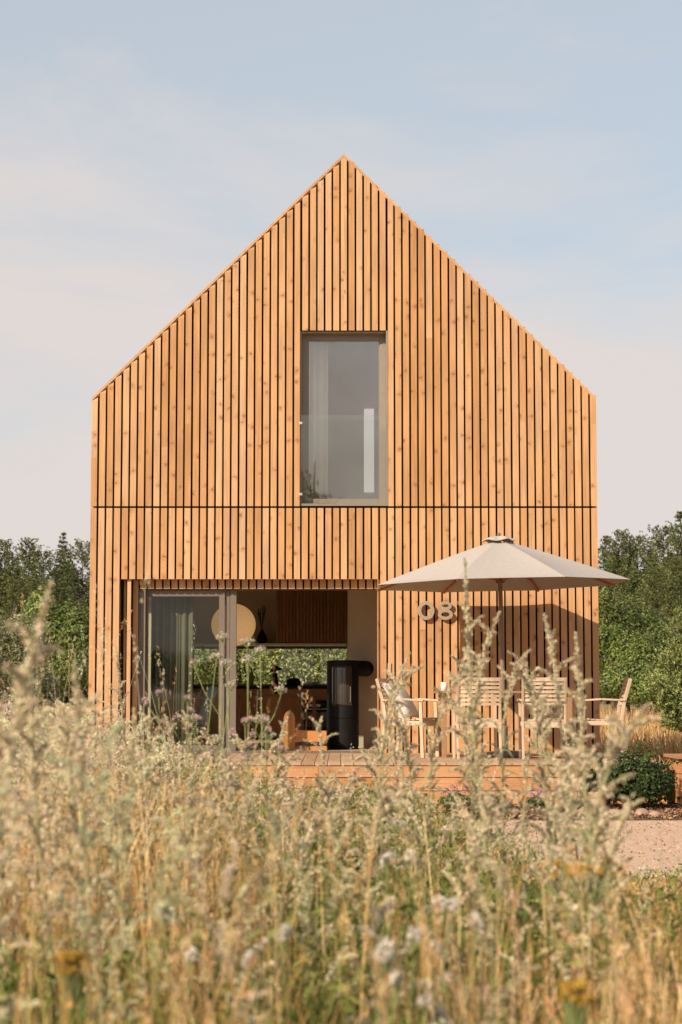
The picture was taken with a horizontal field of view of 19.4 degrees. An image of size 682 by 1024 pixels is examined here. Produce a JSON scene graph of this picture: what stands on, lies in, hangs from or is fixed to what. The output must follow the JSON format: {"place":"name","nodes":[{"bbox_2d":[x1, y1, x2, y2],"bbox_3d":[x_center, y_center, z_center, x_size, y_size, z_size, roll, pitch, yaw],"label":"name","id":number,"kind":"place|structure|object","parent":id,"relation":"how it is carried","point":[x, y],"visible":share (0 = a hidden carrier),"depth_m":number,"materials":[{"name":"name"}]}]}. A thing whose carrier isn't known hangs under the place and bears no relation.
{"place":"outdoors","nodes":[
{"label":"outdoors","id":0,"kind":"place"},
{"bbox_2d":[0,740,681,1023],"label":"dry grass","id":1,"kind":"structure","parent":0,"point":[386,978],"depth_m":4.47,"materials":[{"name":"beige plant"}]},
{"bbox_2d":[0,567,681,960],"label":"wispy tall grass","id":2,"kind":"structure","parent":0,"point":[198,731],"depth_m":8.34,"materials":[{"name":"plant"}]},
{"bbox_2d":[0,0,681,655],"label":"sky","id":3,"kind":"structure","parent":0,"point":[145,145],"materials":[{"name":"blue"}]},
{"bbox_2d":[2,701,681,1015],"bbox_3d":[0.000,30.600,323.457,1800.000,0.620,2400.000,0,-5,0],"label":"ground","id":4,"kind":"structure","parent":0,"point":[603,703],"depth_m":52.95,"materials":[{"name":"green plant"}]},
{"bbox_2d":[0,539,26,699],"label":"pine tree","id":5,"kind":"object","parent":4,"relation":"on","point":[3,584],"visible":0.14,"depth_m":116.90,"materials":[{"name":"green plant"}]},
{"bbox_2d":[0,567,33,696],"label":"pine tree","id":6,"kind":"object","parent":4,"relation":"on","point":[14,588],"visible":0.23,"depth_m":102.79,"materials":[{"name":"green plant"}]},
{"bbox_2d":[0,603,47,727],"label":"willow bush","id":7,"kind":"object","parent":4,"relation":"on","point":[11,642],"visible":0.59,"depth_m":50.58,"materials":[{"name":"green plant"}]},
{"bbox_2d":[0,537,60,614],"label":"pine tree","id":8,"kind":"object","parent":4,"relation":"on","point":[28,559],"visible":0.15,"depth_m":114.77,"materials":[{"name":"green plant"}]},
{"bbox_2d":[0,580,61,1023],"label":"tall mugwort","id":9,"kind":"object","parent":4,"relation":"on","point":[22,710],"visible":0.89,"depth_m":3.67,"materials":[{"name":"beige plant"}]},
{"bbox_2d":[6,661,61,717],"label":"willow bush","id":10,"kind":"object","parent":4,"relation":"on","point":[47,686],"visible":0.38,"depth_m":49.51,"materials":[{"name":"green plant"}]},
{"bbox_2d":[0,546,75,672],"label":"pine tree","id":11,"kind":"object","parent":4,"relation":"on","point":[33,581],"visible":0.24,"depth_m":108.86,"materials":[{"name":"green plant"}]},
{"bbox_2d":[9,661,93,1023],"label":"tall mugwort","id":12,"kind":"object","parent":4,"relation":"on","point":[35,831],"visible":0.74,"depth_m":4.56,"materials":[{"name":"beige plant"}]},
{"bbox_2d":[21,586,87,677],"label":"broadleaf tree","id":13,"kind":"object","parent":4,"relation":"on","point":[58,615],"visible":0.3,"depth_m":68.29,"materials":[{"name":"green plant"}]},
{"bbox_2d":[19,721,92,992],"bbox_3d":[-0.856,1.162,5.918,0.197,1.091,0.137,-3,-6,31],"label":"tall mugwort","id":14,"kind":"object","parent":4,"relation":"on","point":[64,748],"visible":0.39,"depth_m":5.95,"materials":[{"name":"beige plant"}]},
{"bbox_2d":[41,648,88,705],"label":"broadleaf tree","id":15,"kind":"object","parent":4,"relation":"on","point":[60,669],"visible":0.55,"depth_m":60.20,"materials":[{"name":"green plant"}]},
{"bbox_2d":[51,538,89,607],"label":"pine tree","id":16,"kind":"object","parent":4,"relation":"on","point":[85,588],"visible":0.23,"depth_m":117.76,"materials":[{"name":"green plant"}]},
{"bbox_2d":[52,596,89,711],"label":"broadleaf tree","id":17,"kind":"object","parent":4,"relation":"on","point":[75,623],"visible":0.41,"depth_m":66.21,"materials":[{"name":"green plant"}]},
{"bbox_2d":[50,950,112,1023],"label":"tansy","id":18,"kind":"object","parent":4,"relation":"on","point":[75,958],"visible":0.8,"depth_m":3.53,"materials":[{"name":"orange plant"}]},
{"bbox_2d":[49,702,124,1017],"bbox_3d":[-0.652,1.063,5.118,0.206,1.142,0.191,0,-5,0],"label":"tall mugwort","id":19,"kind":"object","parent":4,"relation":"on","point":[70,752],"visible":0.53,"depth_m":5.15,"materials":[{"name":"beige plant"}]},
{"bbox_2d":[45,660,175,1023],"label":"tall mugwort","id":20,"kind":"object","parent":4,"relation":"on","point":[80,753],"visible":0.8,"depth_m":4.15,"materials":[{"name":"beige plant"}]},
{"bbox_2d":[89,745,153,963],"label":"tall mugwort","id":21,"kind":"object","parent":4,"relation":"on","point":[139,758],"visible":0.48,"depth_m":6.51,"materials":[{"name":"beige plant"}]},
{"bbox_2d":[137,705,172,856],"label":"tall mugwort","id":22,"kind":"object","parent":4,"relation":"on","point":[151,745],"visible":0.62,"depth_m":8.46,"materials":[{"name":"beige plant"}]},
{"bbox_2d":[173,772,240,915],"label":"tall mugwort","id":23,"kind":"object","parent":4,"relation":"on","point":[223,785],"visible":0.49,"depth_m":7.06,"materials":[{"name":"beige plant"}]},
{"bbox_2d":[194,649,259,683],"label":"broadleaf tree","id":24,"kind":"object","parent":4,"relation":"on","point":[205,672],"visible":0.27,"depth_m":49.26,"materials":[{"name":"green plant"}]},
{"bbox_2d":[215,756,258,920],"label":"tall mugwort","id":25,"kind":"object","parent":4,"relation":"on","point":[225,766],"visible":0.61,"depth_m":7.29,"materials":[{"name":"beige plant"}]},
{"bbox_2d":[226,734,272,889],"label":"tall mugwort","id":26,"kind":"object","parent":4,"relation":"on","point":[240,744],"visible":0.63,"depth_m":8.11,"materials":[{"name":"beige plant"}]},
{"bbox_2d":[241,923,291,1023],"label":"umbel flower","id":27,"kind":"object","parent":4,"relation":"on","point":[286,930],"visible":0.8,"depth_m":3.88,"materials":[{"name":"beige plant"}]},
{"bbox_2d":[255,749,302,868],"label":"tall mugwort","id":28,"kind":"object","parent":4,"relation":"on","point":[283,764],"visible":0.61,"depth_m":8.31,"materials":[{"name":"beige plant"}]},
{"bbox_2d":[236,649,337,683],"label":"hedge","id":29,"kind":"object","parent":4,"relation":"on","point":[293,658],"visible":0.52,"depth_m":49.06,"materials":[{"name":"green plant"}]},
{"bbox_2d":[271,778,326,945],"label":"tall mugwort","id":30,"kind":"object","parent":4,"relation":"on","point":[291,803],"visible":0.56,"depth_m":6.89,"materials":[{"name":"beige plant"}]},
{"bbox_2d":[265,808,337,999],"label":"tall mugwort","id":31,"kind":"object","parent":4,"relation":"on","point":[313,831],"visible":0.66,"depth_m":6.10,"materials":[{"name":"beige plant"}]},
{"bbox_2d":[304,715,348,878],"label":"tall mugwort","id":32,"kind":"object","parent":4,"relation":"on","point":[318,728],"visible":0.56,"depth_m":8.50,"materials":[{"name":"beige plant"}]},
{"bbox_2d":[311,776,360,923],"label":"tall mugwort","id":33,"kind":"object","parent":4,"relation":"on","point":[329,798],"visible":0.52,"depth_m":7.50,"materials":[{"name":"beige plant"}]},
{"bbox_2d":[0,686,680,1023],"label":"mugwort","id":34,"kind":"object","parent":4,"relation":"on","point":[182,851],"visible":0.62,"depth_m":4.71,"materials":[{"name":"beige plant"}]},
{"bbox_2d":[0,744,681,1023],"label":"green undergrowth","id":35,"kind":"object","parent":4,"relation":"on","point":[349,1009],"visible":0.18,"depth_m":5.41,"materials":[{"name":"green plant"}]},
{"bbox_2d":[0,684,681,914],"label":"mugwort stand","id":36,"kind":"object","parent":4,"relation":"on","point":[120,748],"visible":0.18,"depth_m":10.70,"materials":[{"name":"beige plant"}]},
{"bbox_2d":[0,726,681,901],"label":"distant dry grass","id":37,"kind":"structure","parent":4,"relation":"on","point":[151,792],"depth_m":11.72,"materials":[{"name":"plant"}]},
{"bbox_2d":[88,154,599,753],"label":"timber house","id":38,"kind":"structure","parent":4,"relation":"on","point":[464,386],"depth_m":25.10,"materials":[{"name":"brown wood"}]},
{"bbox_2d":[150,597,193,744],"bbox_3d":[-2.143,1.991,25.282,0.542,2.055,0.102,0,-5,0],"label":"curtain","id":39,"kind":"object","parent":38,"relation":"hanging from","point":[172,628],"visible":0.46,"depth_m":25.29,"materials":[{"name":"fabric"}]},
{"bbox_2d":[211,604,255,645],"bbox_3d":[-1.441,1.230,26.700,0.596,1.136,0.596,0,-5,0],"label":"paper lantern","id":40,"kind":"object","parent":38,"relation":"hanging from","point":[246,624],"visible":0.38,"depth_m":26.49,"materials":[{"name":"beige paper"}]},
{"bbox_2d":[137,588,376,753],"bbox_3d":[-1.048,1.993,25.010,3.000,2.081,0.225,0,-5,0],"label":"sliding door","id":41,"kind":"structure","parent":38,"relation":"in","point":[227,597],"depth_m":25.05,"materials":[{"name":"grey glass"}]},
{"bbox_2d":[193,686,326,737],"bbox_3d":[-1.192,3.279,32.649,2.575,0.839,0.665,0,-5,0],"label":"kitchen counter","id":42,"kind":"object","parent":38,"relation":"on","point":[293,704],"visible":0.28,"depth_m":32.36,"materials":[{"name":"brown wood"}]},
{"bbox_2d":[193,689,326,732],"bbox_3d":[-1.201,3.235,32.372,2.497,0.717,0.025,0,-5,0],"label":"cabinet door","id":43,"kind":"structure","parent":42,"relation":"in","point":[293,704],"depth_m":32.36,"materials":[{"name":"brown wood"}]},
{"bbox_2d":[302,700,326,729],"bbox_3d":[-0.397,3.302,32.302,0.476,0.488,0.097,0,-5,0],"label":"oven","id":44,"kind":"object","parent":42,"relation":"attached to","point":[321,707],"visible":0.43,"depth_m":32.29,"materials":[{"name":"black metal"}]},
{"bbox_2d":[236,694,318,744],"bbox_3d":[-0.950,3.020,29.046,1.240,0.735,0.840,0,-5,0],"label":"dining table","id":45,"kind":"object","parent":38,"relation":"on","point":[238,710],"visible":0.55,"depth_m":28.67,"materials":[{"name":"brown wood"}]},
{"bbox_2d":[284,711,326,749],"bbox_3d":[-0.466,2.862,26.108,0.559,0.509,0.520,0,-5,0],"label":"seat","id":46,"kind":"object","parent":38,"relation":"on","point":[312,735],"visible":0.81,"depth_m":25.84,"materials":[{"name":"brown wood"}]},
{"bbox_2d":[276,590,345,642],"bbox_3d":[-0.489,1.728,32.933,1.158,0.890,0.375,0,-5,0],"label":"wall cabinet","id":47,"kind":"object","parent":38,"relation":"attached to","point":[310,616],"depth_m":32.76,"materials":[{"name":"brown wood"}]},
{"bbox_2d":[309,342,327,498],"bbox_3d":[-0.332,-1.147,25.529,0.336,2.420,0.072,0,-5,0],"label":"curtain","id":48,"kind":"object","parent":38,"relation":"hanging from","point":[318,420],"visible":0.47,"depth_m":25.53,"materials":[{"name":"white fabric"}]},
{"bbox_2d":[300,331,387,506],"bbox_3d":[0.035,-1.178,25.218,1.114,2.228,0.281,0,-5,0],"label":"window","id":49,"kind":"structure","parent":38,"relation":"in","point":[306,337],"depth_m":25.26,"materials":[{"name":"beige metal"}]},
{"bbox_2d":[327,660,373,749],"bbox_3d":[0.194,2.579,26.677,0.453,1.180,0.925,-4,-7,40],"label":"wood stove","id":50,"kind":"object","parent":38,"relation":"on","point":[343,698],"visible":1,"depth_m":26.33,"materials":[{"name":"black metal"}]},
{"bbox_2d":[339,786,411,997],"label":"tall mugwort","id":51,"kind":"object","parent":4,"relation":"on","point":[383,813],"visible":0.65,"depth_m":5.60,"materials":[{"name":"beige plant"}]},
{"bbox_2d":[91,753,666,804],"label":"wooden deck","id":52,"kind":"structure","parent":4,"relation":"on","point":[335,760],"depth_m":21.14,"materials":[{"name":"brown wood"}]},
{"bbox_2d":[375,678,439,757],"bbox_3d":[0.763,2.387,23.095,0.623,0.912,0.542,-2,-6,24],"label":"garden chair","id":53,"kind":"object","parent":52,"relation":"on","point":[429,721],"visible":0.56,"depth_m":22.96,"materials":[{"name":"brown wood"}]},
{"bbox_2d":[452,678,502,759],"bbox_3d":[1.527,2.315,22.321,0.542,0.912,0.623,0,-5,-2],"label":"garden chair","id":54,"kind":"object","parent":52,"relation":"on","point":[495,704],"visible":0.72,"depth_m":22.12,"materials":[{"name":"brown wood"}]},
{"bbox_2d":[377,532,630,757],"bbox_3d":[1.878,1.542,23.236,2.882,2.615,2.883,-1,-5,0],"label":"garden umbrella","id":55,"kind":"object","parent":52,"relation":"on","point":[494,563],"visible":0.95,"depth_m":22.90,"materials":[{"name":"beige fabric"}]},
{"bbox_2d":[434,691,576,757],"bbox_3d":[1.900,2.464,23.149,1.600,0.762,0.875,0,-5,0],"label":"garden table","id":56,"kind":"object","parent":52,"relation":"on","point":[443,740],"visible":0.48,"depth_m":22.78,"materials":[{"name":"brown wood"}]},
{"bbox_2d":[517,677,567,759],"bbox_3d":[2.258,2.313,22.291,0.542,0.912,0.623,0,-5,1],"label":"garden chair","id":57,"kind":"object","parent":52,"relation":"on","point":[522,722],"visible":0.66,"depth_m":22.09,"materials":[{"name":"brown wood"}]},
{"bbox_2d":[577,678,631,756],"bbox_3d":[3.061,2.385,23.077,0.623,0.912,0.542,0,-5,2],"label":"garden chair","id":58,"kind":"object","parent":52,"relation":"on","point":[622,700],"visible":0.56,"depth_m":22.85,"materials":[{"name":"brown wood"}]},
{"bbox_2d":[351,652,410,878],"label":"tall mugwort","id":59,"kind":"object","parent":4,"relation":"on","point":[385,740],"visible":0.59,"depth_m":8.13,"materials":[{"name":"beige plant"}]},
{"bbox_2d":[374,849,395,989],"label":"umbel flower","id":60,"kind":"object","parent":4,"relation":"on","point":[387,855],"visible":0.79,"depth_m":4.88,"materials":[{"name":"beige plant"}]},
{"bbox_2d":[350,664,424,892],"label":"tall mugwort","id":61,"kind":"object","parent":4,"relation":"on","point":[393,698],"visible":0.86,"depth_m":7.35,"materials":[{"name":"beige plant"}]},
{"bbox_2d":[374,942,402,1023],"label":"umbel flower","id":62,"kind":"object","parent":4,"relation":"on","point":[396,980],"visible":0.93,"depth_m":3.50,"materials":[{"name":"beige plant"}]},
{"bbox_2d":[375,709,430,892],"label":"tall mugwort","id":63,"kind":"object","parent":4,"relation":"on","point":[395,757],"visible":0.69,"depth_m":7.51,"materials":[{"name":"beige plant"}]},
{"bbox_2d":[380,925,435,1023],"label":"umbel flower","id":64,"kind":"object","parent":4,"relation":"on","point":[425,999],"visible":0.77,"depth_m":3.77,"materials":[{"name":"beige plant"}]},
{"bbox_2d":[390,714,441,905],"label":"tall mugwort","id":65,"kind":"object","parent":4,"relation":"on","point":[403,731],"visible":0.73,"depth_m":7.59,"materials":[{"name":"beige plant"}]},
{"bbox_2d":[396,660,485,959],"bbox_3d":[0.320,1.160,6.970,0.348,1.287,0.195,-4,-7,40],"label":"tall mugwort","id":66,"kind":"object","parent":4,"relation":"on","point":[461,675],"visible":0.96,"depth_m":7.00,"materials":[{"name":"beige plant"}]},
{"bbox_2d":[429,896,458,1008],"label":"umbel flower","id":67,"kind":"object","parent":4,"relation":"on","point":[453,904],"visible":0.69,"depth_m":4.31,"materials":[{"name":"beige plant"}]},
{"bbox_2d":[434,911,483,1023],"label":"umbel flower","id":68,"kind":"object","parent":4,"relation":"on","point":[439,1015],"visible":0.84,"depth_m":3.85,"materials":[{"name":"beige plant"}]},
{"bbox_2d":[445,611,500,905],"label":"tall mugwort","id":69,"kind":"object","parent":4,"relation":"on","point":[474,796],"visible":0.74,"depth_m":7.18,"materials":[{"name":"beige plant"}]},
{"bbox_2d":[435,794,517,1011],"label":"tall mugwort","id":70,"kind":"object","parent":4,"relation":"on","point":[476,842],"visible":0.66,"depth_m":5.29,"materials":[{"name":"beige plant"}]},
{"bbox_2d":[450,558,506,951],"bbox_3d":[0.453,0.957,6.553,0.160,1.615,0.209,4,-6,-34],"label":"tall mugwort","id":71,"kind":"object","parent":4,"relation":"on","point":[466,635],"visible":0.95,"depth_m":6.57,"materials":[{"name":"beige plant"}]},
{"bbox_2d":[444,694,514,925],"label":"tall mugwort","id":72,"kind":"object","parent":4,"relation":"on","point":[453,704],"visible":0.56,"depth_m":7.33,"materials":[{"name":"beige plant"}]},
{"bbox_2d":[450,650,526,896],"bbox_3d":[0.568,1.207,7.760,0.251,1.337,0.212,-3,-6,30],"label":"tall mugwort","id":73,"kind":"object","parent":4,"relation":"on","point":[482,729],"visible":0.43,"depth_m":7.80,"materials":[{"name":"beige plant"}]},
{"bbox_2d":[485,648,534,921],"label":"tall mugwort","id":74,"kind":"object","parent":4,"relation":"on","point":[506,703],"visible":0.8,"depth_m":7.42,"materials":[{"name":"beige plant"}]},
{"bbox_2d":[502,697,566,947],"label":"tall mugwort","id":75,"kind":"object","parent":4,"relation":"on","point":[543,713],"visible":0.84,"depth_m":6.87,"materials":[{"name":"beige plant"}]},
{"bbox_2d":[506,671,577,945],"bbox_3d":[0.691,1.163,6.768,0.203,1.244,0.204,4,-7,-40],"label":"tall mugwort","id":76,"kind":"object","parent":4,"relation":"on","point":[528,690],"visible":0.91,"depth_m":6.78,"materials":[{"name":"beige plant"}]},
{"bbox_2d":[508,654,584,899],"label":"tall mugwort","id":77,"kind":"object","parent":4,"relation":"on","point":[525,669],"visible":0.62,"depth_m":7.53,"materials":[{"name":"beige plant"}]},
{"bbox_2d":[522,745,591,1015],"bbox_3d":[0.580,1.135,5.275,0.196,1.027,0.141,0,-5,0],"label":"tall mugwort","id":78,"kind":"object","parent":4,"relation":"on","point":[564,780],"visible":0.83,"depth_m":5.31,"materials":[{"name":"beige plant"}]},
{"bbox_2d":[437,805,681,819],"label":"planting bed","id":79,"kind":"object","parent":4,"relation":"on","point":[636,818],"visible":0.14,"depth_m":18.70,"materials":[{"name":"brown soil"}]},
{"bbox_2d":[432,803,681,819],"bbox_3d":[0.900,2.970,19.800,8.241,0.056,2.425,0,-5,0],"label":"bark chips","id":80,"kind":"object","parent":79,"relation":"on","point":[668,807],"visible":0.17,"depth_m":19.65,"materials":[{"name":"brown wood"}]},
{"bbox_2d":[565,738,681,808],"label":"round bush","id":81,"kind":"object","parent":79,"relation":"on","point":[647,783],"visible":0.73,"depth_m":20.14,"materials":[{"name":"green plant"}]},
{"bbox_2d":[538,613,595,930],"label":"tall mugwort","id":82,"kind":"object","parent":4,"relation":"on","point":[550,651],"visible":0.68,"depth_m":6.93,"materials":[{"name":"beige plant"}]},
{"bbox_2d":[539,747,601,962],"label":"tall mugwort","id":83,"kind":"object","parent":4,"relation":"on","point":[584,765],"visible":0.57,"depth_m":5.78,"materials":[{"name":"beige plant"}]},
{"bbox_2d":[555,978,595,1023],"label":"tansy","id":84,"kind":"object","parent":4,"relation":"on","point":[578,990],"visible":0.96,"depth_m":3.33,"materials":[{"name":"yellow plant"}]},
{"bbox_2d":[540,799,623,1009],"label":"tall mugwort","id":85,"kind":"object","parent":4,"relation":"on","point":[605,820],"visible":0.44,"depth_m":4.85,"materials":[{"name":"beige plant"}]},
{"bbox_2d":[551,850,627,1023],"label":"tansy","id":86,"kind":"object","parent":4,"relation":"on","point":[582,868],"visible":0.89,"depth_m":4.53,"materials":[{"name":"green plant"}]},
{"bbox_2d":[560,718,623,975],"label":"tall mugwort","id":87,"kind":"object","parent":4,"relation":"on","point":[571,726],"visible":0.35,"depth_m":6.56,"materials":[{"name":"beige plant"}]},
{"bbox_2d":[553,632,633,960],"bbox_3d":[0.775,1.047,6.123,0.234,1.358,0.178,-3,-6,32],"label":"tall mugwort","id":88,"kind":"object","parent":4,"relation":"on","point":[580,703],"visible":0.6,"depth_m":6.16,"materials":[{"name":"beige plant"}]},
{"bbox_2d":[548,702,661,1023],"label":"tall mugwort","id":89,"kind":"object","parent":4,"relation":"on","point":[594,816],"visible":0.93,"depth_m":4.55,"materials":[{"name":"beige plant"}]},
{"bbox_2d":[599,622,632,712],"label":"broadleaf tree","id":90,"kind":"object","parent":4,"relation":"on","point":[608,638],"visible":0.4,"depth_m":68.36,"materials":[{"name":"green plant"}]},
{"bbox_2d":[595,795,644,1023],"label":"tall mugwort","id":91,"kind":"object","parent":4,"relation":"on","point":[626,815],"visible":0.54,"depth_m":5.16,"materials":[{"name":"beige plant"}]},
{"bbox_2d":[598,585,647,709],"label":"broadleaf tree","id":92,"kind":"object","parent":4,"relation":"on","point":[609,613],"visible":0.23,"depth_m":76.56,"materials":[{"name":"green plant"}]},
{"bbox_2d":[598,528,648,684],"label":"pine tree","id":93,"kind":"object","parent":4,"relation":"on","point":[624,547],"visible":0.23,"depth_m":114.88,"materials":[{"name":"green plant"}]},
{"bbox_2d":[599,654,664,718],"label":"broadleaf tree","id":94,"kind":"object","parent":4,"relation":"on","point":[616,676],"visible":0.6,"depth_m":63.13,"materials":[{"name":"green plant"}]},
{"bbox_2d":[603,629,667,713],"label":"broadleaf tree","id":95,"kind":"object","parent":4,"relation":"on","point":[636,650],"visible":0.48,"depth_m":67.38,"materials":[{"name":"green plant"}]},
{"bbox_2d":[616,592,672,708],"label":"broadleaf tree","id":96,"kind":"object","parent":4,"relation":"on","point":[648,617],"visible":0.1,"depth_m":78.49,"materials":[{"name":"green plant"}]},
{"bbox_2d":[615,520,680,615],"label":"pine tree","id":97,"kind":"object","parent":4,"relation":"on","point":[657,538],"visible":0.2,"depth_m":109.14,"materials":[{"name":"green plant"}]},
{"bbox_2d":[619,667,680,716],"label":"broadleaf tree","id":98,"kind":"object","parent":4,"relation":"on","point":[643,693],"visible":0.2,"depth_m":62.36,"materials":[{"name":"green plant"}]},
{"bbox_2d":[625,565,678,705],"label":"tree","id":99,"kind":"object","parent":4,"relation":"on","point":[655,577],"visible":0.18,"depth_m":94.72,"materials":[{"name":"green plant"}]},
{"bbox_2d":[636,615,681,664],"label":"broadleaf tree","id":100,"kind":"object","parent":4,"relation":"on","point":[658,633],"visible":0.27,"depth_m":73.95,"materials":[{"name":"green plant"}]},
{"bbox_2d":[641,606,681,732],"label":"broadleaf tree","id":101,"kind":"object","parent":4,"relation":"on","point":[666,694],"visible":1,"depth_m":43.18,"materials":[{"name":"green plant"}]},
{"bbox_2d":[644,511,681,615],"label":"pine tree","id":102,"kind":"object","parent":4,"relation":"on","point":[675,543],"visible":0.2,"depth_m":103.12,"materials":[{"name":"green plant"}]},
{"bbox_2d":[651,556,681,705],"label":"tree","id":103,"kind":"object","parent":4,"relation":"on","point":[676,602],"visible":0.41,"depth_m":90.83,"materials":[{"name":"green plant"}]},
{"bbox_2d":[469,820,681,877],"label":"sandy path","id":104,"kind":"structure","parent":0,"point":[669,840],"depth_m":15.63,"materials":[{"name":"beige gravel"}]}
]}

